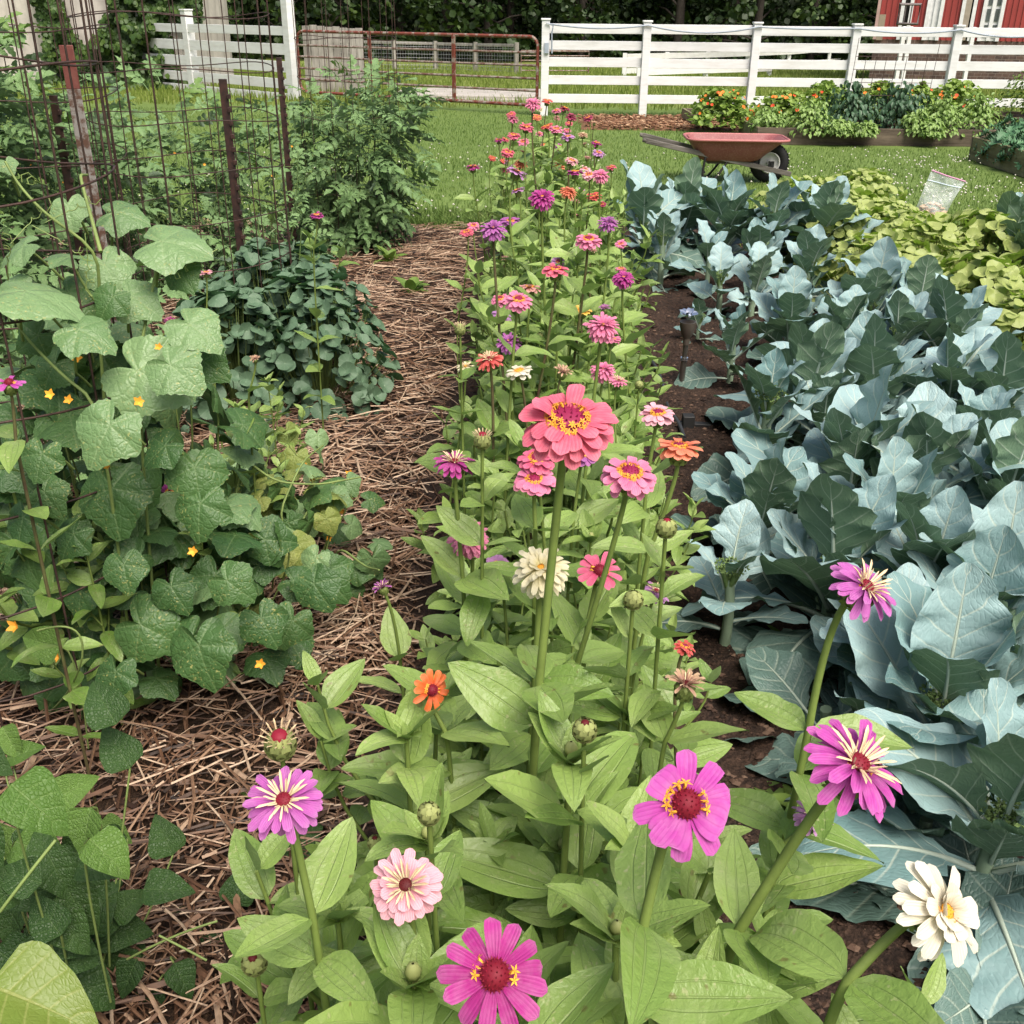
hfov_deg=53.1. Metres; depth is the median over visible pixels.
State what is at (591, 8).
woodland tree
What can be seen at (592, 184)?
zinnia
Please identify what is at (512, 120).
zinnia
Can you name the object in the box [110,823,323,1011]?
bean plant
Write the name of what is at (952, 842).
broccoli plant
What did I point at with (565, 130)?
zinnia
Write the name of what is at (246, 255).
nasturtium
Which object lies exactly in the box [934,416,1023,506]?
broccoli plant
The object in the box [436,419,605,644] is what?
zinnia
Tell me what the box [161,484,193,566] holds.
zinnia
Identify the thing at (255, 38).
woodland tree
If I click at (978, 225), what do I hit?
nasturtium
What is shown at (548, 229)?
zinnia
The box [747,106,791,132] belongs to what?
basil plant
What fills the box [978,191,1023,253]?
broccoli plant
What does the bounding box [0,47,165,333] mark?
tomato plant
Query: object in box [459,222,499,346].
zinnia
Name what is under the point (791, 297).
broccoli plant
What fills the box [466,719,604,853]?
zinnia
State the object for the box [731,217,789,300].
broccoli plant
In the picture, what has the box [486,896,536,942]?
zinnia
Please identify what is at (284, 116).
steel post
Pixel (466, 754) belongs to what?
zinnia
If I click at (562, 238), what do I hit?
zinnia
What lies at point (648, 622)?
zinnia
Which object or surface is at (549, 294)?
zinnia
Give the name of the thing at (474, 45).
wire fence
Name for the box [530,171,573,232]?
zinnia
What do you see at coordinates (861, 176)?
nasturtium
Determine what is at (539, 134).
zinnia
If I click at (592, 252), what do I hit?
zinnia
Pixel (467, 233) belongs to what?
zinnia
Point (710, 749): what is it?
zinnia
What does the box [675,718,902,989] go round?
zinnia
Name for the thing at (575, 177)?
zinnia
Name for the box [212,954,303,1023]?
zinnia
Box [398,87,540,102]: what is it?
concrete slab
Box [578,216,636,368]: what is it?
zinnia
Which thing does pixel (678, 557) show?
zinnia
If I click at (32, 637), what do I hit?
bean plant
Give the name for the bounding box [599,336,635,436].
zinnia
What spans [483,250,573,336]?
zinnia
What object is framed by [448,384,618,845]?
zinnia
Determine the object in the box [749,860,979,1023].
zinnia
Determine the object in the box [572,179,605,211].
zinnia
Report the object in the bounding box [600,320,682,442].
zinnia
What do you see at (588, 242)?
zinnia
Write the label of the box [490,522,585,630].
zinnia
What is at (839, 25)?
woodland tree
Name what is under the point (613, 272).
zinnia
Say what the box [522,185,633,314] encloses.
zinnia
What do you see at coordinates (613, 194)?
zinnia
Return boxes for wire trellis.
[844,39,940,122]
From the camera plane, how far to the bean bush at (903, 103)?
14.28 m
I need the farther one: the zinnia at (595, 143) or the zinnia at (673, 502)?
the zinnia at (595, 143)
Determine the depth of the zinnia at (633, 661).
1.33 m
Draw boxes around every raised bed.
[681,108,710,123]
[739,119,1008,146]
[968,137,1023,177]
[985,111,1023,123]
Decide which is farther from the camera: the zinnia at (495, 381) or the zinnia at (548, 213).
the zinnia at (548, 213)
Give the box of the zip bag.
[919,170,965,217]
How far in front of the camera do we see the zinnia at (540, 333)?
3.18 m
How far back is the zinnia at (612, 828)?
1.07 m
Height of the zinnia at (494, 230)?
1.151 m
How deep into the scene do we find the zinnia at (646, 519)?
2.48 m
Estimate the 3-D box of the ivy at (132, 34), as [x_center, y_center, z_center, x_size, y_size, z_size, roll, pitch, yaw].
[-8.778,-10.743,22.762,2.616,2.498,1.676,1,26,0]
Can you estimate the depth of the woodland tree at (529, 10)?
49.48 m
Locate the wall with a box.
[0,0,233,87]
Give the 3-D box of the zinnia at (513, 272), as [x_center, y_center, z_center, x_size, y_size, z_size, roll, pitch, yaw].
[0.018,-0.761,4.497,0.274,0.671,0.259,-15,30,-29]
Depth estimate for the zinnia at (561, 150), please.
5.70 m
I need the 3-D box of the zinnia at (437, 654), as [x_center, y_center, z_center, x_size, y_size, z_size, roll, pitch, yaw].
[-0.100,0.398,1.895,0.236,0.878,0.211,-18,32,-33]
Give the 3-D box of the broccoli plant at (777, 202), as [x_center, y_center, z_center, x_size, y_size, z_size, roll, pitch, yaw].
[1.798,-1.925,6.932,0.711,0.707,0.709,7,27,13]
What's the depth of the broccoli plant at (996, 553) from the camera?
2.40 m
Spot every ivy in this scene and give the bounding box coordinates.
[29,0,100,85]
[76,0,187,90]
[166,0,204,23]
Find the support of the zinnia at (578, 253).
on the soil
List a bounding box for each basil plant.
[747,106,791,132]
[783,98,835,138]
[822,116,854,137]
[849,120,881,138]
[898,109,933,137]
[915,119,947,140]
[924,90,965,137]
[953,91,1004,136]
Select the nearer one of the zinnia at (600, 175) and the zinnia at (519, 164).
the zinnia at (600, 175)
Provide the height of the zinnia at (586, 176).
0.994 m
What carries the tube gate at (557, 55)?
on the lawn at (472, 108)
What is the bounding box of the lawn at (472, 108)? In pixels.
[0,55,1023,248]
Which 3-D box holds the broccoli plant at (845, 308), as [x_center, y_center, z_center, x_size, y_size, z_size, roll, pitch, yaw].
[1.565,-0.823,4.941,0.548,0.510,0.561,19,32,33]
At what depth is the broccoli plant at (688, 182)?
6.97 m
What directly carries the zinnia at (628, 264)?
on the soil
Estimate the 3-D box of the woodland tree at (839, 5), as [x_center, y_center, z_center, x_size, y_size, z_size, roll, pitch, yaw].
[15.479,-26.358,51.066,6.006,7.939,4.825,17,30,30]
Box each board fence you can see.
[135,0,300,99]
[540,18,1023,115]
[622,52,870,75]
[636,68,771,76]
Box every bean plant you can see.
[0,681,195,1002]
[0,931,114,1023]
[23,625,88,748]
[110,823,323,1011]
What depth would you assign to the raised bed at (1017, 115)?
15.94 m
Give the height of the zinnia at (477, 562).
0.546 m
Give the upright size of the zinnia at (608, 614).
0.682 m
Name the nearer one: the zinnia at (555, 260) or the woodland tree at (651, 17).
the zinnia at (555, 260)
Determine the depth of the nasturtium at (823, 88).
15.19 m
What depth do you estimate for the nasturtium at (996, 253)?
6.51 m
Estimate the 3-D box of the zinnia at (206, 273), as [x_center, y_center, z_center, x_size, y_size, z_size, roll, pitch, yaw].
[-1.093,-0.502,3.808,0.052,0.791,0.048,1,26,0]
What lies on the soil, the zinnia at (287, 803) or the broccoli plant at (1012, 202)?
the zinnia at (287, 803)
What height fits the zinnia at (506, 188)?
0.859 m
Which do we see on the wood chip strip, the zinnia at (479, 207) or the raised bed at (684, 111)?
the raised bed at (684, 111)
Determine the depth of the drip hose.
4.37 m
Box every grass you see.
[5,62,1023,111]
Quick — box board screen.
[302,25,364,91]
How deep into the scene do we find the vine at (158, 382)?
2.20 m
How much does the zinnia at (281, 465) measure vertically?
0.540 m
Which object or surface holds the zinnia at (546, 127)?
on the soil
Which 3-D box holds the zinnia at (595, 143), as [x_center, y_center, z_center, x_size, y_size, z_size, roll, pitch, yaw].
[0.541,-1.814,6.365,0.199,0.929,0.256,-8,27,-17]
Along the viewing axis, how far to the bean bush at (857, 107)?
14.27 m
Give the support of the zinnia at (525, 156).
on the soil
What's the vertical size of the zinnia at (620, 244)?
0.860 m
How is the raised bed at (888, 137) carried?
on the lawn at (472, 108)
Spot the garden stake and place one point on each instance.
(687, 327)
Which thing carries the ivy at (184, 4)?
attached to the wall
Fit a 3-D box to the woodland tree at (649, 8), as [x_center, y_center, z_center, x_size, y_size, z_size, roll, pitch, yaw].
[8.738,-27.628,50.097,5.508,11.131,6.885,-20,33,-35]
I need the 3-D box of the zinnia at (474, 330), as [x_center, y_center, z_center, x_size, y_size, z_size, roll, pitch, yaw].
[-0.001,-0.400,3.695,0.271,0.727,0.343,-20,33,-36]
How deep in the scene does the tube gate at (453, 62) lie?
18.28 m
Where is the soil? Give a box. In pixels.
[300,211,1023,1021]
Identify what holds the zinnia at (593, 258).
on the soil
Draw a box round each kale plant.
[973,108,1023,160]
[992,129,1023,169]
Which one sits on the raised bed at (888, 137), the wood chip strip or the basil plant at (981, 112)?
the basil plant at (981, 112)
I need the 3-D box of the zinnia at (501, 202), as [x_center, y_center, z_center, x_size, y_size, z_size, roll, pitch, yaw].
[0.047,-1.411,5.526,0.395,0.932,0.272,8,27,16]
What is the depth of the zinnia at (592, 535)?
2.00 m
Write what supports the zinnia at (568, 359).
on the soil
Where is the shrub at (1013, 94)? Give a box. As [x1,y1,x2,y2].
[990,71,1023,121]
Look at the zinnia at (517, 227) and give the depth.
3.43 m
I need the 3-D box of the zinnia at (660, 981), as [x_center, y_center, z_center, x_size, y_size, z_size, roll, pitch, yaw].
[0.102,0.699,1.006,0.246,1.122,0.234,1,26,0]
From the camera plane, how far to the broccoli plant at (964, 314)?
4.71 m
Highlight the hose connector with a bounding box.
[671,413,710,428]
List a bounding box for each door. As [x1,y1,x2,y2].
[921,0,944,39]
[959,0,977,40]
[977,0,1006,40]
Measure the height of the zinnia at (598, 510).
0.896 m
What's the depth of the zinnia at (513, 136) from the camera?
5.20 m
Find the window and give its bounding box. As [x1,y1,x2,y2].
[896,0,914,39]
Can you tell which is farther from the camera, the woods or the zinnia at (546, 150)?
the woods
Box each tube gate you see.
[296,30,538,106]
[520,50,588,72]
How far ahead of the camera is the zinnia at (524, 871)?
1.16 m
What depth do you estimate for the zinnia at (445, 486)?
2.69 m
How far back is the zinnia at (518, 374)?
2.49 m
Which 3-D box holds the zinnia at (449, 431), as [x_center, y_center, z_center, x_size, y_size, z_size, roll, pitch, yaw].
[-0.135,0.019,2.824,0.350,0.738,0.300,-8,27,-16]
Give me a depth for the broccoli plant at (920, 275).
5.23 m
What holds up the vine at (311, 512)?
on the straw path
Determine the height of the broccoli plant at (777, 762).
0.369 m
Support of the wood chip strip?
on the lawn at (472, 108)
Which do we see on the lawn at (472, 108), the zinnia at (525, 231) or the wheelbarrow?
the wheelbarrow
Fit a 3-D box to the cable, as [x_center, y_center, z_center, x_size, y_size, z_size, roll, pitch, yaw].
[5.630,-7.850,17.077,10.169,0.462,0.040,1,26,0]
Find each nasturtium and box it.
[164,280,314,433]
[204,237,359,406]
[240,260,403,425]
[256,241,361,348]
[685,86,759,128]
[744,90,817,123]
[749,175,813,208]
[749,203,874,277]
[782,199,873,278]
[791,80,852,122]
[791,174,869,200]
[805,229,943,307]
[824,197,892,254]
[825,217,979,281]
[830,167,907,201]
[850,185,900,208]
[851,208,942,249]
[863,80,909,119]
[871,200,918,227]
[894,250,1023,327]
[896,80,942,116]
[916,207,1023,267]
[919,267,1021,347]
[919,289,1023,350]
[929,230,1000,263]
[932,78,990,120]
[999,249,1023,278]
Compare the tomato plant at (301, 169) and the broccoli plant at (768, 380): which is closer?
the broccoli plant at (768, 380)
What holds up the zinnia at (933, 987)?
on the soil
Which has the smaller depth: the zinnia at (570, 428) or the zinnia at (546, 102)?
the zinnia at (570, 428)
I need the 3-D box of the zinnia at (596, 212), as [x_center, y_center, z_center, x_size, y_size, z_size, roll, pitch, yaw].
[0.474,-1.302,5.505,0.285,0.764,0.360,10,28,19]
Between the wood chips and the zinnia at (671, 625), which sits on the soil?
the zinnia at (671, 625)
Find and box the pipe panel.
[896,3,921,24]
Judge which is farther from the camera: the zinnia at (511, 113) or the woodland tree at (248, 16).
the woodland tree at (248, 16)
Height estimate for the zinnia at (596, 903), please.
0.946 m
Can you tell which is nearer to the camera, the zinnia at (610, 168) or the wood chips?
the zinnia at (610, 168)
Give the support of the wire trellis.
on the raised bed at (888, 137)
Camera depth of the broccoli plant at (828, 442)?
3.29 m
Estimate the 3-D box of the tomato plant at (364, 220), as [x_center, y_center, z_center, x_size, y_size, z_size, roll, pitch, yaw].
[-1.139,-2.448,7.405,1.400,1.560,1.234,18,31,31]
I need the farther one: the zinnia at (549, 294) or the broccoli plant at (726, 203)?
the broccoli plant at (726, 203)
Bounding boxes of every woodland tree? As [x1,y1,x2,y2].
[226,0,276,56]
[227,0,252,54]
[228,0,344,59]
[234,0,280,56]
[260,0,394,58]
[268,0,404,58]
[295,0,395,44]
[349,0,456,58]
[371,0,453,54]
[397,0,492,60]
[428,0,544,61]
[456,0,547,57]
[457,0,564,61]
[501,0,630,57]
[535,0,631,59]
[550,0,634,53]
[608,0,674,57]
[620,0,724,58]
[627,0,742,58]
[688,0,826,59]
[689,0,766,59]
[727,0,772,58]
[759,0,869,59]
[767,0,876,59]
[771,3,841,56]
[829,0,876,60]
[842,0,877,55]
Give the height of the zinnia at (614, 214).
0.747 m
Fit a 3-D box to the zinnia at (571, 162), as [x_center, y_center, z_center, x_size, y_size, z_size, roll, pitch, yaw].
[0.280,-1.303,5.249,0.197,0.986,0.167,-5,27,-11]
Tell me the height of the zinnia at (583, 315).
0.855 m
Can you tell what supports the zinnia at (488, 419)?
on the soil
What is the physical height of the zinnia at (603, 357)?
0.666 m
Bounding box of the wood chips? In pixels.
[577,113,746,128]
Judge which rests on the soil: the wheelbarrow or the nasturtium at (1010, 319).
the nasturtium at (1010, 319)
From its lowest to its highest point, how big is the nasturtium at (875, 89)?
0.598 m
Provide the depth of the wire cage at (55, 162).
2.20 m
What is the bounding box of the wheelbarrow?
[639,132,791,182]
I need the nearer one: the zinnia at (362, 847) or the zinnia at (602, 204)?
the zinnia at (362, 847)
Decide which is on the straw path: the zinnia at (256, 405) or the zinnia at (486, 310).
the zinnia at (256, 405)
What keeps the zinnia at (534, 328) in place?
on the soil
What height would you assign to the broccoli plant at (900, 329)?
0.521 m
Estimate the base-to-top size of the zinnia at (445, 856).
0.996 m
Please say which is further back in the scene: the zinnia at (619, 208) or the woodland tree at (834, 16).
the woodland tree at (834, 16)
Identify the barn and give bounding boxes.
[869,0,1023,79]
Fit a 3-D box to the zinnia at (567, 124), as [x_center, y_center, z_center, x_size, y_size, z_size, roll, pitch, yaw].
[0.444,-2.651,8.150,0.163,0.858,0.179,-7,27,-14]
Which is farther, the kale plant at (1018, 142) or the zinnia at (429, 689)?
the kale plant at (1018, 142)
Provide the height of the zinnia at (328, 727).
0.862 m
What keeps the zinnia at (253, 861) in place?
on the soil
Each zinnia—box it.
[0,376,104,805]
[0,436,97,712]
[30,530,155,732]
[148,559,176,578]
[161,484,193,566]
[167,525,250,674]
[200,270,223,453]
[202,398,288,493]
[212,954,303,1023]
[220,762,524,1023]
[225,355,291,589]
[234,766,388,1023]
[256,871,401,1023]
[258,371,313,472]
[258,717,314,1010]
[294,211,343,428]
[296,650,509,935]
[300,229,358,301]
[304,900,503,1023]
[333,685,577,949]
[346,801,511,953]
[348,834,387,906]
[356,747,480,889]
[357,616,621,857]
[359,579,432,701]
[370,848,480,1020]
[375,668,509,910]
[388,522,514,759]
[401,398,526,602]
[409,562,529,673]
[418,361,485,614]
[421,449,517,830]
[432,775,722,1023]
[433,321,487,597]
[434,455,558,638]
[434,690,760,1013]
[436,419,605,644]
[436,428,523,797]
[436,917,615,1023]
[438,228,478,406]
[439,477,513,613]
[441,802,576,951]
[442,741,488,828]
[445,598,561,674]
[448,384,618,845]
[448,798,604,902]
[449,390,516,489]
[450,339,546,473]
[452,515,498,666]
[453,394,498,499]
[454,164,502,329]
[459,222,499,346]
[461,262,527,336]
[462,303,528,454]
[463,294,506,481]
[463,393,516,529]
[464,231,567,372]
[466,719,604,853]
[468,323,497,408]
[469,546,613,843]
[472,329,521,378]
[473,220,524,561]
[473,312,597,544]
[475,270,577,403]
[476,217,551,291]
[476,350,511,556]
[477,287,525,340]
[477,332,519,461]
[478,290,552,567]
[478,311,525,463]
[478,467,583,768]
[478,555,531,768]
[482,236,525,295]
[483,116,519,276]
[483,166,538,403]
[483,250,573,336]
[483,253,525,304]
[483,365,552,561]
[484,155,496,260]
[484,440,625,604]
[485,217,544,267]
[486,161,551,263]
[486,691,751,923]
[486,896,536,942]
[487,185,509,233]
[487,217,519,308]
[488,138,510,255]
[488,235,546,303]
[489,204,525,294]
[490,158,512,239]
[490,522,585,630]
[492,241,519,286]
[492,256,506,327]
[492,443,644,628]
[492,611,531,666]
[493,111,518,238]
[493,161,512,224]
[494,148,522,270]
[494,168,511,267]
[494,456,656,846]
[495,132,523,232]
[495,137,515,254]
[495,284,544,421]
[495,332,536,560]
[496,161,535,292]
[496,168,531,225]
[496,509,618,735]
[497,449,593,642]
[500,263,585,558]
[501,187,536,282]
[503,240,633,433]
[503,311,598,506]
[505,717,618,933]
[506,278,556,312]
[507,188,577,505]
[507,261,551,298]
[508,199,571,294]
[508,229,622,382]
[511,122,544,240]
[514,332,644,537]
[515,97,550,246]
[515,165,571,251]
[515,205,578,299]
[516,228,616,359]
[516,332,552,396]
[517,544,620,726]
[518,138,534,207]
[518,148,569,219]
[518,181,565,280]
[522,141,556,216]
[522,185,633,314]
[523,132,542,201]
[523,226,564,287]
[523,261,604,380]
[525,247,556,322]
[527,311,629,607]
[528,140,575,198]
[529,99,557,169]
[529,108,542,171]
[529,123,558,220]
[529,453,619,634]
[530,170,588,232]
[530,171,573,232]
[530,364,577,606]
[531,114,546,185]
[531,468,581,549]
[532,168,589,257]
[532,191,585,278]
[534,125,568,238]
[535,233,624,323]
[536,384,623,537]
[539,233,603,384]
[543,148,572,197]
[543,878,858,1023]
[546,303,664,408]
[546,382,634,542]
[548,108,563,163]
[550,106,579,175]
[550,186,576,279]
[550,334,621,507]
[550,343,633,460]
[551,170,592,287]
[551,183,623,302]
[551,257,584,333]
[551,345,573,384]
[552,157,587,224]
[552,552,624,862]
[553,133,580,215]
[553,246,652,321]
[557,609,640,728]
[558,113,595,202]
[559,178,596,195]
[559,305,614,385]
[560,121,572,171]
[560,198,594,272]
[560,236,603,334]
[560,589,677,863]
[563,128,581,180]
[563,551,705,735]
[564,299,629,389]
[564,362,615,498]
[567,157,588,184]
[569,161,612,217]
[569,198,579,241]
[571,749,793,1023]
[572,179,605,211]
[575,311,644,427]
[576,170,598,275]
[576,214,594,271]
[578,115,605,187]
[578,132,595,211]
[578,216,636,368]
[579,121,601,184]
[580,165,590,185]
[580,211,663,331]
[580,262,638,366]
[583,149,608,202]
[584,156,590,184]
[585,519,677,686]
[586,271,662,435]
[587,192,602,264]
[587,229,638,314]
[587,249,610,314]
[588,169,625,342]
[588,228,635,310]
[588,230,664,312]
[589,352,648,457]
[590,165,619,228]
[590,199,626,264]
[590,285,639,369]
[591,140,608,191]
[591,437,703,785]
[594,367,660,498]
[594,758,640,863]
[595,626,693,786]
[596,365,683,514]
[596,635,730,786]
[597,182,632,230]
[597,259,640,293]
[597,581,686,740]
[598,191,618,225]
[598,201,611,290]
[598,262,639,307]
[599,304,658,409]
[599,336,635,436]
[599,375,667,576]
[600,184,635,257]
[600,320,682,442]
[600,402,703,694]
[600,432,677,562]
[600,711,700,854]
[602,239,653,390]
[602,500,653,641]
[606,267,647,440]
[606,331,677,408]
[606,668,748,889]
[608,517,723,776]
[612,407,636,499]
[614,211,632,270]
[617,380,660,446]
[634,492,715,628]
[641,639,732,895]
[648,896,757,1023]
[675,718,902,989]
[692,936,708,954]
[698,797,885,1023]
[727,558,911,924]
[739,908,945,1022]
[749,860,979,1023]
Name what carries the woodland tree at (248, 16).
on the lawn at (472, 108)
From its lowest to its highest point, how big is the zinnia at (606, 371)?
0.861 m
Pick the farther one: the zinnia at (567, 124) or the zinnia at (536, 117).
the zinnia at (567, 124)
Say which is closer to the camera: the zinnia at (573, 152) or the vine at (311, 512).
the vine at (311, 512)
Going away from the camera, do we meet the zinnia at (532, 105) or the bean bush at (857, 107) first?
the zinnia at (532, 105)
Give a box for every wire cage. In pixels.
[0,0,152,409]
[0,0,168,768]
[64,0,293,373]
[291,0,403,249]
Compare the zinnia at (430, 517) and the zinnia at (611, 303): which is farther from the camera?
the zinnia at (611, 303)
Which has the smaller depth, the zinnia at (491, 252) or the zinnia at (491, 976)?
the zinnia at (491, 976)
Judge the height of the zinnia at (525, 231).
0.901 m
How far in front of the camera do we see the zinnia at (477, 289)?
4.07 m
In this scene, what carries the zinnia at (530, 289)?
on the soil
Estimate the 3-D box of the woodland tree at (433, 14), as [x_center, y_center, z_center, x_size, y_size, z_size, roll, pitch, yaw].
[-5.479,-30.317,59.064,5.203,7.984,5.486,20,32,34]
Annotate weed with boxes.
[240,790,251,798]
[373,245,407,263]
[393,277,429,293]
[754,770,854,810]
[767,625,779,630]
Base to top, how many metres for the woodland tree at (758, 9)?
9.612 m
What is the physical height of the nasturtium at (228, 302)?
0.596 m
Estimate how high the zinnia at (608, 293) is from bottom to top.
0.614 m
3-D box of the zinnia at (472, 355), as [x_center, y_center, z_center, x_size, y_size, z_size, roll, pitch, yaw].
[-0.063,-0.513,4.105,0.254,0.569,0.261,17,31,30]
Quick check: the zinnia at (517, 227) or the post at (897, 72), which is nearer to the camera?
the zinnia at (517, 227)
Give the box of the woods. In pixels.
[241,0,873,59]
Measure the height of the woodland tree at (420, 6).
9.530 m
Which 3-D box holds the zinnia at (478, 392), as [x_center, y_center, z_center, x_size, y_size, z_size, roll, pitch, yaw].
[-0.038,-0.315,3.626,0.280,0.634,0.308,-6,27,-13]
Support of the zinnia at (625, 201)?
on the soil
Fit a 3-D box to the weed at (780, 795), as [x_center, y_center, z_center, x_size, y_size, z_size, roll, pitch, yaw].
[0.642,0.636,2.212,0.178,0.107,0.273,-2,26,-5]
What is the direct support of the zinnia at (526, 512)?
on the soil
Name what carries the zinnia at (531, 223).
on the soil
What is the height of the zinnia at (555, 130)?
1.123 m
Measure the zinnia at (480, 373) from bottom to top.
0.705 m
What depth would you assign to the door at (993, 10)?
29.74 m
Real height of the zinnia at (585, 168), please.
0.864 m
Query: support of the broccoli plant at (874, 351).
on the soil
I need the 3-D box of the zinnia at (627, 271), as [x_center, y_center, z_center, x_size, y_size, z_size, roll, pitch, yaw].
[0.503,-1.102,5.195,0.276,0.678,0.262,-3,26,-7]
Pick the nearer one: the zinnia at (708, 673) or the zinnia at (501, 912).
the zinnia at (501, 912)
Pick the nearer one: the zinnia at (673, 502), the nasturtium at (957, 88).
the zinnia at (673, 502)
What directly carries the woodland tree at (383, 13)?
on the lawn at (472, 108)
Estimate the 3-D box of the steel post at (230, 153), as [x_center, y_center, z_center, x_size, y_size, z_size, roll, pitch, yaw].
[-1.254,-1.257,4.766,0.044,1.400,0.044,12,28,21]
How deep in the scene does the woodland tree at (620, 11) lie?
53.92 m
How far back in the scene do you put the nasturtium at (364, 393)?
4.39 m
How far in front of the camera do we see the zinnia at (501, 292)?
4.28 m
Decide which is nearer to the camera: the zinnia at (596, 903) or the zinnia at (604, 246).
the zinnia at (596, 903)
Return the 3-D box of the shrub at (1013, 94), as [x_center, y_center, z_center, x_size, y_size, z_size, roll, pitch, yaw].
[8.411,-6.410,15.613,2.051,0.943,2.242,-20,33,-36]
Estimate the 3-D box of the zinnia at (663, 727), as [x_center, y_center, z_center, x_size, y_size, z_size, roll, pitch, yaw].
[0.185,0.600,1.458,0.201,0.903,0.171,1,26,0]
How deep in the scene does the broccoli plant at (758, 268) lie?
5.80 m
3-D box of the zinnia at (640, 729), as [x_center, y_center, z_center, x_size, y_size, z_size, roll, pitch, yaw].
[0.168,0.608,1.512,0.440,0.842,0.220,-8,27,-18]
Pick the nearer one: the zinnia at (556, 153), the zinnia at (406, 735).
the zinnia at (406, 735)
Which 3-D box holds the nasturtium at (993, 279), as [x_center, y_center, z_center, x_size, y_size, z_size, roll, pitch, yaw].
[2.524,-1.126,5.572,0.857,0.445,0.935,-2,26,-5]
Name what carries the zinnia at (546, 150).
on the soil
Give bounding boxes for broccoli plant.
[605,159,704,280]
[623,210,694,292]
[646,157,747,272]
[662,499,808,654]
[669,218,733,298]
[670,437,812,602]
[674,298,720,343]
[674,303,774,388]
[677,166,796,259]
[677,241,750,319]
[681,462,932,684]
[691,348,835,501]
[706,318,894,462]
[723,172,814,264]
[723,646,897,790]
[726,241,785,317]
[729,364,936,512]
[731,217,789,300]
[745,733,892,784]
[746,265,826,359]
[749,677,1023,1019]
[759,359,889,447]
[773,175,884,271]
[781,224,853,312]
[784,782,1023,859]
[794,562,932,738]
[809,284,890,331]
[812,562,1023,842]
[814,236,906,329]
[826,481,1023,696]
[827,381,1023,508]
[829,436,946,556]
[837,524,1023,673]
[838,485,975,698]
[843,311,945,415]
[844,287,942,358]
[863,821,981,989]
[872,857,1023,1023]
[880,254,965,312]
[889,322,1023,410]
[896,380,1023,507]
[901,273,1023,393]
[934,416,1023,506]
[943,330,1023,409]
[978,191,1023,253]
[1000,219,1023,262]
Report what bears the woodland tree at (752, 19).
on the lawn at (472, 108)
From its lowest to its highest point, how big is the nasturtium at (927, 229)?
0.533 m
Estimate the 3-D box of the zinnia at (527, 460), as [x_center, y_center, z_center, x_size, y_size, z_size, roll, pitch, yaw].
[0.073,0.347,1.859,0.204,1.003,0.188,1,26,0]
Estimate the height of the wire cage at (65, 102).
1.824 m
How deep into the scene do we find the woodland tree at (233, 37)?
51.57 m
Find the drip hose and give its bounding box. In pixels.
[612,281,685,437]
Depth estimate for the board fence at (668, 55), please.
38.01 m
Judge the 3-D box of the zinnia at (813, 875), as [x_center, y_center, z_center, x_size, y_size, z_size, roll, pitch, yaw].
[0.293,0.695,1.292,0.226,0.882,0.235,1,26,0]
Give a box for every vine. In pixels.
[0,156,268,699]
[0,398,341,718]
[155,421,392,652]
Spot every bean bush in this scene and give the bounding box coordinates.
[809,80,893,128]
[857,81,935,128]
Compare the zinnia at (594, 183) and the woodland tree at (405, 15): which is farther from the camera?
the woodland tree at (405, 15)
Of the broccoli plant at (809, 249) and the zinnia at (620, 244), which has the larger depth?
the broccoli plant at (809, 249)
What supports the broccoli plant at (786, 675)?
on the soil
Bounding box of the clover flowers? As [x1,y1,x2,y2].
[138,140,1022,216]
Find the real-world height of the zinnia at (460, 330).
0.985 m
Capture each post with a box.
[49,95,85,264]
[59,45,117,322]
[218,79,244,315]
[276,57,296,242]
[894,26,906,78]
[900,26,912,78]
[962,27,976,78]
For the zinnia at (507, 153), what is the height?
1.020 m
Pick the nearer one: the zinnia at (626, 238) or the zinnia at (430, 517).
the zinnia at (430, 517)
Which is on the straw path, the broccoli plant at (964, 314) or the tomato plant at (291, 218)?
the tomato plant at (291, 218)
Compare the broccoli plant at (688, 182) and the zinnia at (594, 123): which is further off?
the zinnia at (594, 123)
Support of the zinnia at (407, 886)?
on the soil
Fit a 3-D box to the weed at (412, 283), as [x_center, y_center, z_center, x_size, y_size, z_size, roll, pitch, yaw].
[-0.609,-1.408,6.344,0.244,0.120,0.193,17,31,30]
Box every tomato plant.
[0,11,90,368]
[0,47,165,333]
[0,261,199,495]
[28,54,289,301]
[183,187,334,297]
[184,140,335,255]
[235,54,449,258]
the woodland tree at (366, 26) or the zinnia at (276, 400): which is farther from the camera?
the woodland tree at (366, 26)
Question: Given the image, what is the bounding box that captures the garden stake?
[679,308,697,381]
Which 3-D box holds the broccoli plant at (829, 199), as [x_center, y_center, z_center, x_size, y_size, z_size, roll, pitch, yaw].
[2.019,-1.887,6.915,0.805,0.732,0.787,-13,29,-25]
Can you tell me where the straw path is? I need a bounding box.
[0,226,465,1023]
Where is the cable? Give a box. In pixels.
[544,23,1023,52]
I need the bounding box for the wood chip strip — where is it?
[577,116,738,131]
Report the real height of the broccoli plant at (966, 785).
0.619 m
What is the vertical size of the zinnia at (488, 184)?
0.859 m
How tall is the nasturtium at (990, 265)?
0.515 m
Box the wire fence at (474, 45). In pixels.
[318,40,518,73]

